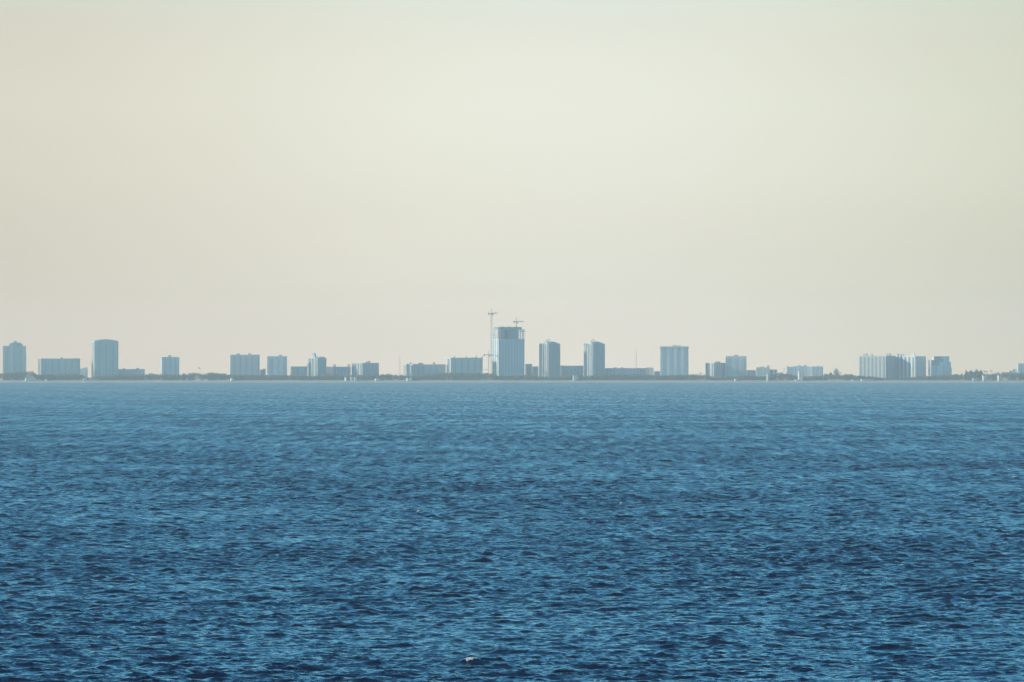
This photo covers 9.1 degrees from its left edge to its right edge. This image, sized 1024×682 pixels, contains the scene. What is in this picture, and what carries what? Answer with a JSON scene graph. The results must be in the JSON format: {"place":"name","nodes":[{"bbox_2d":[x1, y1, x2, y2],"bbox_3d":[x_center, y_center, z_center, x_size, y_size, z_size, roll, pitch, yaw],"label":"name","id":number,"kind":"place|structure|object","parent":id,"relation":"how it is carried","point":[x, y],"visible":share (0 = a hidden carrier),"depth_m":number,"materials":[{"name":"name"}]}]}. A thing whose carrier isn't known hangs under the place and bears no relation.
{"place":"outdoors","nodes":[
{"label":"outdoors","id":0,"kind":"place"},
{"bbox_2d":[0,383,1023,681],"bbox_3d":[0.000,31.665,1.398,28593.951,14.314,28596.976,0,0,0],"label":"sea","id":1,"kind":"structure","parent":0,"point":[740,533],"depth_m":949.27,"materials":[{"name":"blue liquid"}]},
{"bbox_2d":[0,380,1023,382],"bbox_3d":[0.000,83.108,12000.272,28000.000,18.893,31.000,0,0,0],"label":"beach","id":2,"kind":"structure","parent":0,"point":[508,381],"depth_m":12003.31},
{"bbox_2d":[25,378,35,380],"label":"beach house","id":3,"kind":"structure","parent":2,"relation":"on","point":[30,379],"depth_m":12010.21,"materials":[{"name":"beige paint"}]},
{"bbox_2d":[572,375,577,380],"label":"beach house","id":4,"kind":"structure","parent":2,"relation":"on","point":[575,377],"depth_m":12009.78,"materials":[{"name":"beige paint"}]},
{"bbox_2d":[0,0,1023,379],"label":"sky","id":5,"kind":"structure","parent":0,"point":[776,184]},
{"bbox_3d":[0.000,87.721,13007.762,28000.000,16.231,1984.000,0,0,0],"label":"coastal ground","id":6,"kind":"structure","parent":0,"visible":0},
{"bbox_2d":[3,341,26,379],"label":"apartment tower","id":7,"kind":"structure","parent":6,"relation":"on","point":[14,356],"depth_m":12072.38,"materials":[{"name":"beige paint"}]},
{"bbox_2d":[38,357,79,379],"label":"apartment block","id":8,"kind":"structure","parent":6,"relation":"on","point":[61,365],"depth_m":12066.53,"materials":[{"name":"beige paint"}]},
{"bbox_2d":[80,367,87,379],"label":"apartment block","id":9,"kind":"structure","parent":6,"relation":"on","point":[83,370],"depth_m":12039.83,"materials":[{"name":"white paint"}]},
{"bbox_2d":[91,339,117,379],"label":"apartment tower","id":10,"kind":"structure","parent":6,"relation":"on","point":[104,357],"depth_m":12064.24,"materials":[{"name":"beige paint"}]},
{"bbox_2d":[118,368,144,379],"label":"building","id":11,"kind":"structure","parent":6,"relation":"on","point":[136,371],"depth_m":12089.82,"materials":[{"name":"grey concrete"}]},
{"bbox_2d":[161,355,178,379],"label":"apartment tower","id":12,"kind":"structure","parent":6,"relation":"on","point":[169,365],"depth_m":12062.10,"materials":[{"name":"grey concrete"}]},
{"bbox_2d":[230,353,259,379],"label":"apartment tower","id":13,"kind":"structure","parent":6,"relation":"on","point":[249,363],"depth_m":12062.31,"materials":[{"name":"pink paint"}]},
{"bbox_2d":[260,368,265,378],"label":"building","id":14,"kind":"structure","parent":6,"relation":"on","point":[263,371],"depth_m":12089.78,"materials":[{"name":"pink paint"}]},
{"bbox_2d":[267,355,288,379],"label":"apartment tower","id":15,"kind":"structure","parent":6,"relation":"on","point":[276,365],"depth_m":12060.70,"materials":[{"name":"grey concrete"}]},
{"bbox_2d":[291,364,307,379],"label":"building","id":16,"kind":"structure","parent":6,"relation":"on","point":[299,370],"depth_m":12077.68,"materials":[{"name":"beige paint"}]},
{"bbox_2d":[308,353,325,379],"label":"apartment tower","id":17,"kind":"structure","parent":6,"relation":"on","point":[316,365],"depth_m":12067.98,"materials":[{"name":"white paint"}]},
{"bbox_2d":[326,364,350,379],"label":"building","id":18,"kind":"structure","parent":6,"relation":"on","point":[334,370],"depth_m":12099.86,"materials":[{"name":"pink paint"}]},
{"bbox_2d":[352,361,378,379],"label":"apartment block","id":19,"kind":"structure","parent":6,"relation":"on","point":[367,367],"depth_m":12071.54,"materials":[{"name":"white paint"}]},
{"bbox_2d":[403,364,409,379],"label":"apartment block","id":20,"kind":"structure","parent":6,"relation":"on","point":[406,369],"depth_m":12051.00,"materials":[{"name":"pink paint"}]},
{"bbox_2d":[410,363,417,378],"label":"apartment block","id":21,"kind":"structure","parent":6,"relation":"on","point":[414,370],"depth_m":12066.55,"materials":[{"name":"pink paint"}]},
{"bbox_2d":[418,362,445,379],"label":"apartment block","id":22,"kind":"structure","parent":6,"relation":"on","point":[426,369],"depth_m":12083.25,"materials":[{"name":"pink paint"}]},
{"bbox_2d":[447,356,482,379],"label":"apartment block","id":23,"kind":"structure","parent":6,"relation":"on","point":[465,365],"depth_m":12066.03,"materials":[{"name":"beige paint"}]},
{"bbox_2d":[492,326,524,379],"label":"unfinished tower","id":24,"kind":"structure","parent":6,"relation":"on","point":[508,351],"depth_m":12067.04,"materials":[{"name":"grey concrete"}]},
{"bbox_2d":[0,371,1023,379],"bbox_3d":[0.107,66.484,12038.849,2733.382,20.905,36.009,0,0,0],"label":"coastal wood","id":25,"kind":"object","parent":6,"relation":"on","point":[433,376],"visible":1,"depth_m":12029.82,"materials":[{"name":"green plant"}]},
{"bbox_2d":[525,364,531,375],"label":"building","id":26,"kind":"structure","parent":6,"relation":"on","point":[528,369],"depth_m":12101.08,"materials":[{"name":"pink paint"}]},
{"bbox_2d":[532,366,537,378],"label":"building","id":27,"kind":"structure","parent":6,"relation":"on","point":[535,370],"depth_m":12089.79,"materials":[{"name":"pink paint"}]},
{"bbox_2d":[539,339,559,377],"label":"apartment tower","id":28,"kind":"structure","parent":6,"relation":"on","point":[549,358],"depth_m":12068.94,"materials":[{"name":"white paint"}]},
{"bbox_2d":[560,366,582,379],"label":"building","id":29,"kind":"structure","parent":6,"relation":"on","point":[571,370],"depth_m":12103.82,"materials":[{"name":"beige paint"}]},
{"bbox_2d":[584,339,604,379],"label":"apartment tower","id":30,"kind":"structure","parent":6,"relation":"on","point":[594,357],"depth_m":12069.25,"materials":[{"name":"white paint"}]},
{"bbox_2d":[605,367,645,379],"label":"building","id":31,"kind":"structure","parent":6,"relation":"on","point":[621,370],"depth_m":12095.78,"materials":[{"name":"pink paint"}]},
{"bbox_2d":[646,368,653,378],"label":"building","id":32,"kind":"structure","parent":6,"relation":"on","point":[650,371],"depth_m":12079.79,"materials":[{"name":"pink paint"}]},
{"bbox_2d":[659,345,689,379],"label":"apartment tower","id":33,"kind":"structure","parent":6,"relation":"on","point":[674,359],"depth_m":12059.83,"materials":[{"name":"grey concrete"}]},
{"bbox_2d":[706,361,725,377],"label":"apartment block","id":34,"kind":"structure","parent":6,"relation":"on","point":[717,369],"depth_m":12069.92,"materials":[{"name":"pink paint"}]},
{"bbox_2d":[726,355,746,378],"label":"apartment tower","id":35,"kind":"structure","parent":6,"relation":"on","point":[736,365],"depth_m":12074.80,"materials":[{"name":"beige paint"}]},
{"bbox_2d":[747,370,755,378],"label":"building","id":36,"kind":"structure","parent":6,"relation":"on","point":[751,372],"depth_m":12089.77,"materials":[{"name":"grey concrete"}]},
{"bbox_2d":[756,366,776,379],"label":"apartment block","id":37,"kind":"structure","parent":6,"relation":"on","point":[762,371],"depth_m":12059.86,"materials":[{"name":"beige paint"}]},
{"bbox_2d":[787,365,810,379],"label":"apartment block","id":38,"kind":"structure","parent":6,"relation":"on","point":[804,369],"depth_m":12059.86,"materials":[{"name":"grey concrete"}]},
{"bbox_2d":[811,366,822,379],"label":"apartment block","id":39,"kind":"structure","parent":6,"relation":"on","point":[816,370],"depth_m":12049.79,"materials":[{"name":"grey concrete"}]},
{"bbox_2d":[859,354,895,379],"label":"hotel","id":40,"kind":"structure","parent":6,"relation":"on","point":[871,365],"depth_m":12075.97,"materials":[{"name":"white paint"}]},
{"bbox_2d":[896,354,925,379],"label":"hotel","id":41,"kind":"structure","parent":6,"relation":"on","point":[913,365],"depth_m":12076.89,"materials":[{"name":"white paint"}]},
{"bbox_2d":[928,356,951,379],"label":"apartment tower","id":42,"kind":"structure","parent":6,"relation":"on","point":[940,365],"depth_m":12063.60,"materials":[{"name":"grey concrete"}]},
{"bbox_2d":[1007,369,1016,379],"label":"building","id":43,"kind":"structure","parent":6,"relation":"on","point":[1012,371],"depth_m":12072.48,"materials":[{"name":"beige paint"}]},
{"bbox_2d":[1017,363,1023,379],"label":"apartment block","id":44,"kind":"structure","parent":6,"relation":"on","point":[1020,367],"depth_m":12059.81,"materials":[{"name":"grey concrete"}]}
]}

